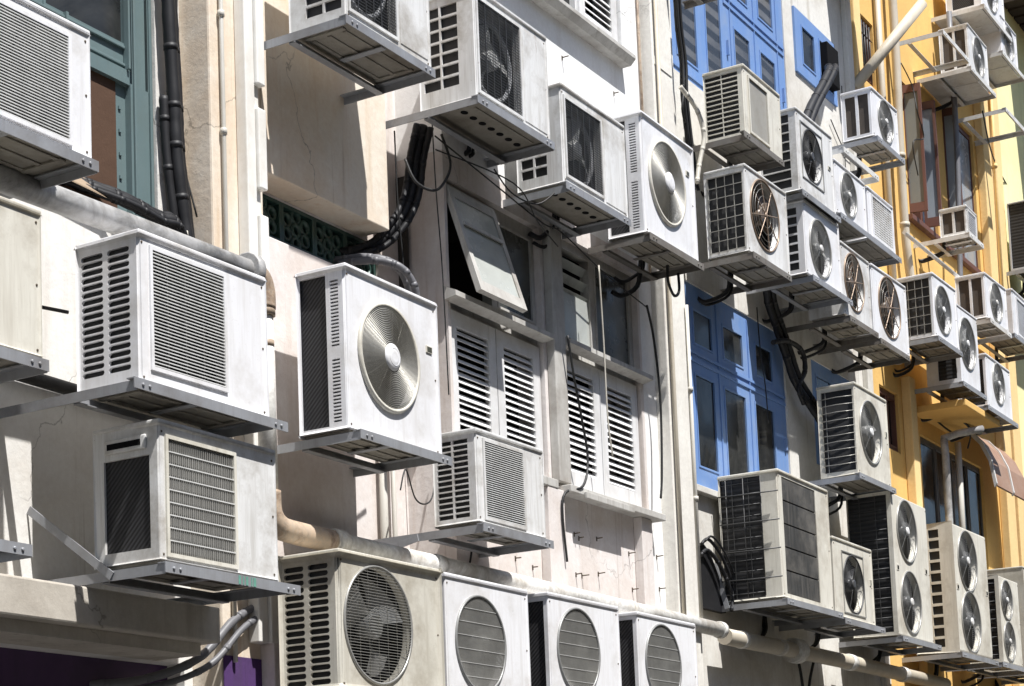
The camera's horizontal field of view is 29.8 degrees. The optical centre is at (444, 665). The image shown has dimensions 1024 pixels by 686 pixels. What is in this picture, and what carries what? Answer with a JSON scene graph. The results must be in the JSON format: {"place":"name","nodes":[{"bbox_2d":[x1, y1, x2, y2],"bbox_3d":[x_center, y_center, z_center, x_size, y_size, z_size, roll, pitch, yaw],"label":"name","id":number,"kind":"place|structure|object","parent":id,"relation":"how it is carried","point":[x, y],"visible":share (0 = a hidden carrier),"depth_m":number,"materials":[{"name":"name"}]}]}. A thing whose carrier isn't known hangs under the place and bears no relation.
{"place":"outdoors","nodes":[
{"label":"outdoors","id":0,"kind":"place"},
{"label":"back lane","id":1,"kind":"structure","parent":0,"visible":0},
{"bbox_2d":[0,0,409,685],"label":"shophouse","id":2,"kind":"structure","parent":1,"relation":"on","point":[330,192],"depth_m":8.92,"materials":[{"name":"white paint"}]},
{"bbox_2d":[0,346,48,383],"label":"wall bracket","id":3,"kind":"object","parent":2,"relation":"attached to","point":[29,365],"depth_m":7.10,"materials":[{"name":"metal"}]},
{"bbox_2d":[0,196,42,368],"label":"condenser unit","id":4,"kind":"object","parent":3,"relation":"on","point":[20,286],"visible":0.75,"depth_m":7.07,"materials":[{"name":"beige metal"}]},
{"bbox_2d":[0,119,98,198],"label":"wall bracket","id":5,"kind":"object","parent":2,"relation":"attached to","point":[84,166],"depth_m":7.36,"materials":[{"name":"metal"}]},
{"bbox_2d":[0,0,91,176],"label":"condenser unit","id":6,"kind":"object","parent":5,"relation":"on","point":[45,87],"visible":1,"depth_m":7.32,"materials":[{"name":"white metal"}]},
{"bbox_2d":[0,647,166,685],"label":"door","id":7,"kind":"structure","parent":2,"relation":"in","point":[18,667],"depth_m":8.23,"materials":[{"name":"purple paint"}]},
{"bbox_2d":[29,0,154,218],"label":"window","id":8,"kind":"structure","parent":2,"relation":"in","point":[122,140],"depth_m":8.81,"materials":[{"name":"teal paint"}]},
{"bbox_2d":[61,177,187,234],"bbox_3d":[-1.438,-1.950,8.646,0.799,0.509,0.208,3,-8,-41],"label":"hose bundle","id":9,"kind":"object","parent":2,"relation":"attached to","point":[140,207],"visible":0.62,"depth_m":8.60,"materials":[{"name":"black rubber"}]},
{"bbox_2d":[0,164,266,277],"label":"soil pipe","id":10,"kind":"object","parent":2,"relation":"attached to","point":[64,202],"visible":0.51,"depth_m":7.89,"materials":[{"name":"grey paint"}]},
{"bbox_2d":[0,376,287,437],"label":"wall bracket","id":11,"kind":"object","parent":2,"relation":"attached to","point":[255,424],"depth_m":7.82,"materials":[{"name":"metal"}]},
{"bbox_2d":[74,228,268,429],"bbox_3d":[-1.135,-1.383,8.072,0.354,0.649,0.834,-6,-7,32],"label":"condenser unit","id":12,"kind":"object","parent":11,"relation":"on","point":[156,309],"visible":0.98,"depth_m":7.87,"materials":[{"name":"white metal"}]},
{"bbox_2d":[26,506,300,604],"bbox_3d":[-1.182,-0.479,8.168,0.747,0.370,0.902,-6,-7,31],"label":"wall bracket","id":13,"kind":"object","parent":2,"relation":"attached to","point":[121,578],"depth_m":7.93,"materials":[{"name":"metal"}]},
{"bbox_2d":[93,418,278,590],"bbox_3d":[-1.080,-0.653,8.061,0.357,0.594,0.786,-6,-7,31],"label":"condenser unit","id":14,"kind":"object","parent":13,"relation":"on","point":[166,490],"visible":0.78,"depth_m":7.82,"materials":[{"name":"white metal"}]},
{"bbox_2d":[89,605,257,685],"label":"hose pair","id":15,"kind":"object","parent":2,"relation":"attached to","point":[225,629],"visible":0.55,"depth_m":8.56},
{"bbox_2d":[159,0,194,237],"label":"lagged pipe","id":16,"kind":"object","parent":2,"relation":"attached to","point":[171,121],"visible":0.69,"depth_m":8.94,"materials":[{"name":"black rubber"}]},
{"bbox_2d":[217,0,237,661],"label":"conduit","id":17,"kind":"object","parent":2,"relation":"attached to","point":[221,16],"visible":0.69,"depth_m":9.05,"materials":[{"name":"plastic"}]},
{"bbox_2d":[233,0,278,644],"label":"rainwater trunking","id":18,"kind":"object","parent":2,"relation":"attached to","point":[251,128],"visible":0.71,"depth_m":9.17,"materials":[{"name":"white paint"}]},
{"bbox_2d":[264,14,435,104],"bbox_3d":[-0.491,-2.995,9.533,0.565,0.055,0.790,-6,-7,31],"label":"wall bracket","id":19,"kind":"object","parent":2,"relation":"attached to","point":[370,90],"depth_m":9.48,"materials":[{"name":"metal"}]},
{"bbox_2d":[288,0,430,84],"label":"condenser unit","id":20,"kind":"object","parent":19,"relation":"on","point":[404,25],"visible":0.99,"depth_m":9.49,"materials":[{"name":"white metal"}]},
{"bbox_2d":[277,428,452,476],"bbox_3d":[-0.387,-1.009,9.267,0.515,0.055,0.800,-6,-7,31],"label":"wall bracket","id":21,"kind":"object","parent":2,"relation":"attached to","point":[424,457],"depth_m":9.17,"materials":[{"name":"metal"}]},
{"bbox_2d":[293,262,441,461],"bbox_3d":[-0.351,-1.434,9.291,0.324,0.809,0.828,-6,-7,31],"label":"condenser unit","id":22,"kind":"object","parent":21,"relation":"on","point":[367,352],"visible":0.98,"depth_m":9.05,"materials":[{"name":"white metal"}]},
{"bbox_2d":[333,253,419,295],"bbox_3d":[-0.355,-1.881,10.107,0.477,0.617,0.182,-2,-6,-1],"label":"hose pair","id":23,"kind":"object","parent":2,"relation":"attached to","point":[409,281],"visible":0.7,"depth_m":10.08},
{"bbox_2d":[339,123,433,254],"bbox_3d":[-0.356,-2.569,10.404,0.622,0.812,0.150,0,-7,-21],"label":"hose bundle","id":24,"kind":"object","parent":2,"relation":"attached to","point":[416,158],"visible":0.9,"depth_m":10.42,"materials":[{"name":"black rubber"}]},
{"bbox_2d":[394,0,703,685],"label":"shophouse","id":25,"kind":"structure","parent":1,"relation":"on","point":[519,306],"depth_m":11.79,"materials":[{"name":"beige paint"}]},
{"bbox_2d":[374,522,553,557],"bbox_3d":[0.082,-0.612,10.240,0.745,0.117,0.740,-6,-7,31],"label":"wall bracket","id":26,"kind":"object","parent":25,"relation":"attached to","point":[533,543],"depth_m":10.06,"materials":[{"name":"metal"}]},
{"bbox_2d":[433,427,545,545],"bbox_3d":[0.237,-0.933,10.161,0.277,0.509,0.696,-6,-7,32],"label":"condenser unit","id":27,"kind":"object","parent":26,"relation":"on","point":[492,478],"visible":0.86,"depth_m":9.95,"materials":[{"name":"white metal"}]},
{"bbox_2d":[386,94,554,167],"bbox_3d":[0.084,-2.912,10.627,0.745,0.055,0.840,-6,-7,31],"label":"wall bracket","id":28,"kind":"object","parent":25,"relation":"attached to","point":[547,145],"depth_m":10.45,"materials":[{"name":"metal"}]},
{"bbox_2d":[420,0,549,157],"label":"condenser unit","id":29,"kind":"object","parent":28,"relation":"on","point":[494,52],"visible":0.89,"depth_m":10.41,"materials":[{"name":"white metal"}]},
{"bbox_2d":[446,183,543,474],"bbox_3d":[0.347,-1.900,10.941,0.288,1.533,1.050,-6,-7,31],"label":"window","id":30,"kind":"structure","parent":25,"relation":"in","point":[497,248],"depth_m":10.90,"materials":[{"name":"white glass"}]},
{"bbox_2d":[276,489,728,638],"bbox_3d":[0.525,-0.496,10.893,0.130,0.248,5.101,-6,-7,31],"label":"drain pipe","id":31,"kind":"object","parent":25,"relation":"attached to","point":[297,533],"visible":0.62,"depth_m":10.01,"materials":[{"name":"white paint"}]},
{"bbox_2d":[258,270,277,488],"bbox_3d":[-0.838,-1.330,8.836,0.116,1.066,0.155,-6,-7,31],"label":"soil pipe","id":32,"kind":"object","parent":31,"relation":"attached to","point":[267,439],"visible":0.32,"depth_m":8.83,"materials":[{"name":"white paint"}]},
{"bbox_2d":[503,181,630,238],"bbox_3d":[0.720,-2.671,11.332,0.445,0.055,0.820,-6,-7,31],"label":"wall bracket","id":33,"kind":"object","parent":25,"relation":"attached to","point":[619,219],"depth_m":11.30,"materials":[{"name":"metal"}]},
{"bbox_2d":[516,82,628,248],"bbox_3d":[0.704,-2.901,11.410,0.441,0.791,0.816,-6,-7,32],"label":"condenser unit","id":34,"kind":"object","parent":33,"relation":"on","point":[587,155],"visible":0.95,"depth_m":11.24,"materials":[{"name":"white metal"}]},
{"bbox_2d":[561,239,641,506],"bbox_3d":[0.935,-1.806,12.084,0.076,1.590,1.103,-6,-7,31],"label":"window","id":35,"kind":"structure","parent":25,"relation":"in","point":[582,312],"depth_m":12.11,"materials":[{"name":"white wood"}]},
{"bbox_2d":[588,232,703,282],"bbox_3d":[1.286,-2.588,12.236,0.445,0.055,0.800,-6,-7,31],"label":"wall bracket","id":36,"kind":"object","parent":25,"relation":"attached to","point":[693,266],"depth_m":12.17,"materials":[{"name":"metal"}]},
{"bbox_2d":[608,110,698,297],"bbox_3d":[1.259,-2.894,12.294,0.474,1.023,0.798,-6,-7,31],"label":"condenser unit","id":37,"kind":"object","parent":36,"relation":"on","point":[660,182],"visible":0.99,"depth_m":12.09,"materials":[{"name":"white metal"}]},
{"bbox_2d":[653,0,686,614],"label":"conduit","id":38,"kind":"object","parent":25,"relation":"attached to","point":[673,378],"visible":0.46,"depth_m":12.66,"materials":[{"name":"beige paint"}]},
{"bbox_2d":[684,305,702,617],"bbox_3d":[1.674,-1.369,12.929,0.040,2.177,0.039,-6,-7,31],"label":"conduit","id":39,"kind":"object","parent":25,"relation":"attached to","point":[695,496],"visible":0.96,"depth_m":12.92,"materials":[{"name":"plastic"}]},
{"bbox_2d":[670,0,891,685],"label":"shophouse","id":40,"kind":"structure","parent":1,"relation":"on","point":[786,50],"depth_m":14.61,"materials":[{"name":"grey paint"}]},
{"bbox_2d":[673,0,699,190],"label":"cable bundle","id":41,"kind":"object","parent":40,"relation":"attached to","point":[683,67],"visible":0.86,"depth_m":13.54,"materials":[{"name":"rubber"}]},
{"bbox_2d":[700,544,725,613],"bbox_3d":[1.837,-0.614,13.376,0.042,0.460,0.440,-6,-7,31],"label":"tarpaulin","id":42,"kind":"object","parent":40,"relation":"attached to","point":[712,597],"visible":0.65,"depth_m":13.34,"materials":[{"name":"plastic"}]},
{"bbox_2d":[670,0,786,109],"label":"window","id":43,"kind":"structure","parent":40,"relation":"in","point":[719,34],"depth_m":14.79,"materials":[{"name":"blue paint"}]},
{"bbox_2d":[684,280,788,490],"bbox_3d":[2.150,-1.920,14.202,0.069,1.485,1.909,-6,-7,31],"label":"window","id":44,"kind":"structure","parent":40,"relation":"in","point":[733,433],"depth_m":14.15,"materials":[{"name":"blue paint"}]},
{"bbox_2d":[691,130,784,171],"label":"wall bracket","id":45,"kind":"object","parent":40,"relation":"attached to","point":[777,161],"depth_m":13.60,"materials":[{"name":"metal"}]},
{"bbox_2d":[701,63,782,196],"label":"condenser unit","id":46,"kind":"object","parent":45,"relation":"on","point":[739,97],"visible":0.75,"depth_m":13.57,"materials":[{"name":"beige metal"}]},
{"bbox_2d":[703,251,791,295],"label":"wall bracket","id":47,"kind":"object","parent":40,"relation":"attached to","point":[740,287],"depth_m":13.62,"materials":[{"name":"metal"}]},
{"bbox_2d":[697,163,789,305],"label":"condenser unit","id":48,"kind":"object","parent":47,"relation":"on","point":[746,208],"visible":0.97,"depth_m":13.45,"materials":[{"name":"white metal"}]},
{"bbox_2d":[714,563,843,625],"bbox_3d":[2.405,-0.531,13.816,0.554,0.359,1.084,-6,-7,31],"label":"wall bracket","id":49,"kind":"object","parent":40,"relation":"attached to","point":[782,620],"depth_m":13.56,"materials":[{"name":"metal"}]},
{"bbox_2d":[717,468,833,635],"bbox_3d":[2.349,-0.763,13.834,0.543,1.112,1.039,-6,-7,31],"label":"condenser unit","id":50,"kind":"object","parent":49,"relation":"on","point":[774,533],"visible":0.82,"depth_m":13.48,"materials":[{"name":"beige metal"}]},
{"bbox_2d":[762,290,817,422],"bbox_3d":[2.726,-2.369,14.901,0.202,1.216,1.360,-6,-7,31],"label":"hose bundle","id":51,"kind":"object","parent":40,"relation":"attached to","point":[786,343],"visible":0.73,"depth_m":14.92,"materials":[{"name":"black rubber"}]},
{"bbox_2d":[746,274,852,313],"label":"wall bracket","id":52,"kind":"object","parent":40,"relation":"attached to","point":[841,298],"depth_m":14.62,"materials":[{"name":"metal"}]},
{"bbox_2d":[762,198,842,323],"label":"condenser unit","id":53,"kind":"object","parent":40,"relation":"attached to","point":[813,238],"visible":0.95,"depth_m":14.48,"materials":[{"name":"white metal"}]},
{"bbox_2d":[786,188,840,222],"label":"wall bracket","id":54,"kind":"object","parent":40,"relation":"attached to","point":[835,218],"depth_m":14.35,"materials":[{"name":"metal"}]},
{"bbox_2d":[760,106,835,216],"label":"condenser unit","id":55,"kind":"object","parent":54,"relation":"on","point":[807,155],"visible":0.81,"depth_m":14.41,"materials":[{"name":"white metal"}]},
{"bbox_2d":[791,5,839,106],"bbox_3d":[3.140,-5.148,16.257,0.135,0.559,0.945,-6,-7,31],"label":"window","id":56,"kind":"structure","parent":40,"relation":"in","point":[812,49],"depth_m":16.18,"materials":[{"name":"blue paint"}]},
{"bbox_2d":[779,617,885,638],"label":"wall bracket","id":57,"kind":"object","parent":40,"relation":"attached to","point":[869,629],"depth_m":14.54,"materials":[{"name":"metal"}]},
{"bbox_2d":[797,536,875,646],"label":"condenser unit","id":58,"kind":"object","parent":57,"relation":"on","point":[852,582],"visible":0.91,"depth_m":14.54,"materials":[{"name":"beige metal"}]},
{"bbox_2d":[786,315,878,350],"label":"wall bracket","id":59,"kind":"object","parent":40,"relation":"attached to","point":[831,342],"depth_m":15.16,"materials":[{"name":"metal"}]},
{"bbox_2d":[797,240,872,358],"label":"condenser unit","id":60,"kind":"object","parent":59,"relation":"on","point":[855,278],"visible":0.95,"depth_m":15.17,"materials":[{"name":"white metal"}]},
{"bbox_2d":[717,629,950,685],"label":"drain pipe","id":61,"kind":"object","parent":40,"relation":"attached to","point":[794,650],"visible":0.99,"depth_m":14.61,"materials":[{"name":"beige paint"}]},
{"bbox_2d":[809,472,896,501],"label":"wall bracket","id":62,"kind":"object","parent":40,"relation":"attached to","point":[824,483],"depth_m":14.98,"materials":[{"name":"metal"}]},
{"bbox_2d":[816,381,890,514],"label":"condenser unit","id":63,"kind":"object","parent":62,"relation":"on","point":[853,428],"visible":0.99,"depth_m":14.98,"materials":[{"name":"beige metal"}]},
{"bbox_2d":[817,338,909,372],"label":"wall bracket","id":64,"kind":"object","parent":40,"relation":"attached to","point":[864,365],"depth_m":15.79,"materials":[{"name":"metal"}]},
{"bbox_2d":[830,263,909,373],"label":"condenser unit","id":65,"kind":"object","parent":64,"relation":"on","point":[889,309],"visible":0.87,"depth_m":15.88,"materials":[{"name":"white metal"}]},
{"bbox_2d":[832,135,904,174],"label":"wall bracket","id":66,"kind":"object","parent":40,"relation":"attached to","point":[900,161],"depth_m":16.18,"materials":[{"name":"metal"}]},
{"bbox_2d":[840,86,899,178],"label":"condenser unit","id":67,"kind":"object","parent":66,"relation":"on","point":[868,112],"visible":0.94,"depth_m":15.99,"materials":[{"name":"white metal"}]},
{"bbox_2d":[836,212,901,266],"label":"wall bracket","id":68,"kind":"object","parent":40,"relation":"attached to","point":[896,259],"depth_m":15.57,"materials":[{"name":"metal"}]},
{"bbox_2d":[833,158,867,240],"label":"condenser unit","id":69,"kind":"object","parent":68,"relation":"on","point":[850,198],"visible":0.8,"depth_m":15.26,"materials":[{"name":"white metal"}]},
{"bbox_2d":[842,186,895,262],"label":"condenser unit","id":70,"kind":"object","parent":68,"relation":"on","point":[880,219],"visible":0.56,"depth_m":15.80,"materials":[{"name":"white metal"}]},
{"bbox_2d":[839,635,941,656],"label":"wall bracket","id":71,"kind":"object","parent":40,"relation":"attached to","point":[888,651],"depth_m":15.66,"materials":[{"name":"metal"}]},
{"bbox_2d":[845,491,933,661],"bbox_3d":[3.605,-0.673,15.845,0.556,1.362,0.958,-6,-7,31],"label":"condenser unit","id":72,"kind":"object","parent":71,"relation":"on","point":[887,529],"visible":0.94,"depth_m":15.49,"materials":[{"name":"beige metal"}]},
{"bbox_2d":[850,0,1023,685],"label":"shophouse","id":73,"kind":"structure","parent":1,"relation":"on","point":[994,517],"depth_m":18.67,"materials":[{"name":"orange paint"}]},
{"bbox_2d":[855,0,926,89],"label":"pipe","id":74,"kind":"object","parent":73,"relation":"attached to","point":[881,53],"visible":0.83,"depth_m":17.16,"materials":[{"name":"beige paint"}]},
{"bbox_2d":[888,0,921,359],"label":"downpipe","id":75,"kind":"object","parent":73,"relation":"attached to","point":[904,223],"visible":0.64,"depth_m":17.76,"materials":[{"name":"beige paint"}]},
{"bbox_2d":[902,82,941,231],"bbox_3d":[4.647,-4.892,18.622,0.252,1.340,0.887,-6,-7,31],"label":"window","id":76,"kind":"structure","parent":73,"relation":"in","point":[924,189],"depth_m":18.31,"materials":[{"name":"brown paint"}]},
{"bbox_2d":[904,335,962,366],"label":"wall bracket","id":77,"kind":"object","parent":73,"relation":"attached to","point":[920,360],"depth_m":17.26,"materials":[{"name":"metal"}]},
{"bbox_2d":[893,272,958,376],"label":"condenser unit","id":78,"kind":"object","parent":77,"relation":"on","point":[931,304],"visible":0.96,"depth_m":17.00,"materials":[{"name":"white metal"}]},
{"bbox_2d":[913,232,983,257],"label":"wall bracket","id":79,"kind":"object","parent":73,"relation":"attached to","point":[979,246],"depth_m":18.18,"materials":[{"name":"metal"}]},
{"bbox_2d":[918,204,977,262],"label":"condenser unit","id":80,"kind":"object","parent":79,"relation":"on","point":[960,219],"visible":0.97,"depth_m":18.11,"materials":[{"name":"white metal"}]},
{"bbox_2d":[902,652,998,670],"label":"wall bracket","id":81,"kind":"object","parent":73,"relation":"attached to","point":[945,666],"depth_m":17.03,"materials":[{"name":"metal"}]},
{"bbox_2d":[917,520,992,675],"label":"condenser unit","id":82,"kind":"object","parent":81,"relation":"on","point":[959,589],"visible":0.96,"depth_m":16.81,"materials":[{"name":"beige metal"}]},
{"bbox_2d":[915,381,986,402],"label":"wall bracket","id":83,"kind":"object","parent":73,"relation":"attached to","point":[981,398],"depth_m":17.54,"materials":[{"name":"metal"}]},
{"bbox_2d":[920,304,980,421],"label":"condenser unit","id":84,"kind":"object","parent":83,"relation":"on","point":[965,367],"visible":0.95,"depth_m":17.62,"materials":[{"name":"white metal"}]},
{"bbox_2d":[920,436,983,536],"bbox_3d":[4.917,-1.332,18.647,0.064,1.504,1.986,-6,-7,31],"label":"window","id":85,"kind":"structure","parent":73,"relation":"in","point":[931,456],"depth_m":18.50,"materials":[{"name":"grey glass"}]},
{"bbox_2d":[917,66,995,107],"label":"wall bracket","id":86,"kind":"object","parent":73,"relation":"attached to","point":[966,86],"depth_m":18.96,"materials":[{"name":"white metal"}]},
{"bbox_2d":[935,23,988,110],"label":"condenser unit","id":87,"kind":"object","parent":86,"relation":"on","point":[967,40],"visible":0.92,"depth_m":18.73,"materials":[{"name":"white metal"}]},
{"bbox_2d":[942,107,977,267],"bbox_3d":[5.342,-4.888,19.778,0.223,1.533,1.051,-6,-7,31],"label":"window","id":88,"kind":"structure","parent":73,"relation":"in","point":[967,198],"depth_m":19.64,"materials":[{"name":"grey glass"}]},
{"bbox_2d":[940,425,983,523],"bbox_3d":[4.829,-1.504,17.813,0.436,1.482,0.086,-1,-6,-11],"label":"vent pipe","id":89,"kind":"object","parent":73,"relation":"attached to","point":[945,438],"visible":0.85,"depth_m":17.80,"materials":[{"name":"grey paint"}]},
{"bbox_2d":[931,3,1011,43],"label":"wall bracket","id":90,"kind":"object","parent":73,"relation":"attached to","point":[978,20],"depth_m":19.44,"materials":[{"name":"metal"}]},
{"bbox_2d":[946,662,1023,677],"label":"wall bracket","id":91,"kind":"object","parent":73,"relation":"attached to","point":[1018,670],"depth_m":18.14,"materials":[{"name":"metal"}]},
{"bbox_2d":[961,574,1022,685],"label":"condenser unit","id":92,"kind":"object","parent":91,"relation":"on","point":[1005,620],"visible":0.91,"depth_m":17.95,"materials":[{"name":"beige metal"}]},
{"bbox_2d":[966,405,1018,436],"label":"wall bracket","id":93,"kind":"object","parent":73,"relation":"attached to","point":[1014,425],"depth_m":18.74,"materials":[{"name":"metal"}]},
{"bbox_2d":[950,353,1012,441],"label":"condenser unit","id":94,"kind":"object","parent":93,"relation":"on","point":[995,382],"visible":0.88,"depth_m":18.38,"materials":[{"name":"white metal"}]},
{"bbox_2d":[976,317,1011,344],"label":"wall bracket","id":95,"kind":"object","parent":73,"relation":"attached to","point":[1007,335],"depth_m":18.79,"materials":[{"name":"white metal"}]},
{"bbox_2d":[954,272,1008,337],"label":"condenser unit","id":96,"kind":"object","parent":95,"relation":"on","point":[981,296],"visible":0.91,"depth_m":18.47,"materials":[{"name":"white metal"}]},
{"bbox_2d":[971,434,1023,500],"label":"awning","id":97,"kind":"object","parent":73,"relation":"attached to","point":[1007,475],"visible":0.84,"depth_m":19.14,"materials":[{"name":"orange fabric"}]},
{"bbox_2d":[981,333,1023,363],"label":"wall bracket","id":98,"kind":"object","parent":73,"relation":"attached to","point":[1002,359],"depth_m":19.57,"materials":[{"name":"metal"}]},
{"bbox_2d":[986,288,1023,362],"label":"condenser unit","id":99,"kind":"object","parent":98,"relation":"on","point":[1015,306],"visible":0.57,"depth_m":19.34,"materials":[{"name":"white metal"}]},
{"bbox_2d":[997,0,1023,476],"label":"yellow building","id":100,"kind":"structure","parent":1,"relation":"on","point":[1010,98],"depth_m":21.74,"materials":[{"name":"paint"}]},
{"bbox_2d":[1006,269,1023,298],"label":"wall bracket","id":101,"kind":"object","parent":100,"relation":"attached to","point":[1017,273],"depth_m":20.58,"materials":[{"name":"metal"}]},
{"bbox_2d":[1006,200,1023,295],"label":"condenser unit","id":102,"kind":"object","parent":101,"relation":"on","point":[1015,214],"visible":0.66,"depth_m":20.69,"materials":[{"name":"white metal"}]},
{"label":"wall bracket","id":103,"kind":"object","parent":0,"visible":0},
{"bbox_2d":[278,548,444,685],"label":"condenser unit","id":104,"kind":"object","parent":103,"relation":"on","point":[349,618],"visible":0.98,"depth_m":8.84,"materials":[{"name":"metal"}]},
{"bbox_2d":[441,572,530,685],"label":"condenser unit","id":105,"kind":"object","parent":103,"relation":"on","point":[486,631],"visible":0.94,"depth_m":9.74,"materials":[{"name":"white metal"}]},
{"bbox_2d":[527,592,621,685],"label":"condenser unit","id":106,"kind":"object","parent":103,"relation":"on","point":[573,641],"visible":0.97,"depth_m":10.53,"materials":[{"name":"white metal"}]},
{"bbox_2d":[618,611,697,685],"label":"condenser unit","id":107,"kind":"object","parent":103,"relation":"on","point":[655,650],"visible":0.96,"depth_m":11.43,"materials":[{"name":"white metal"}]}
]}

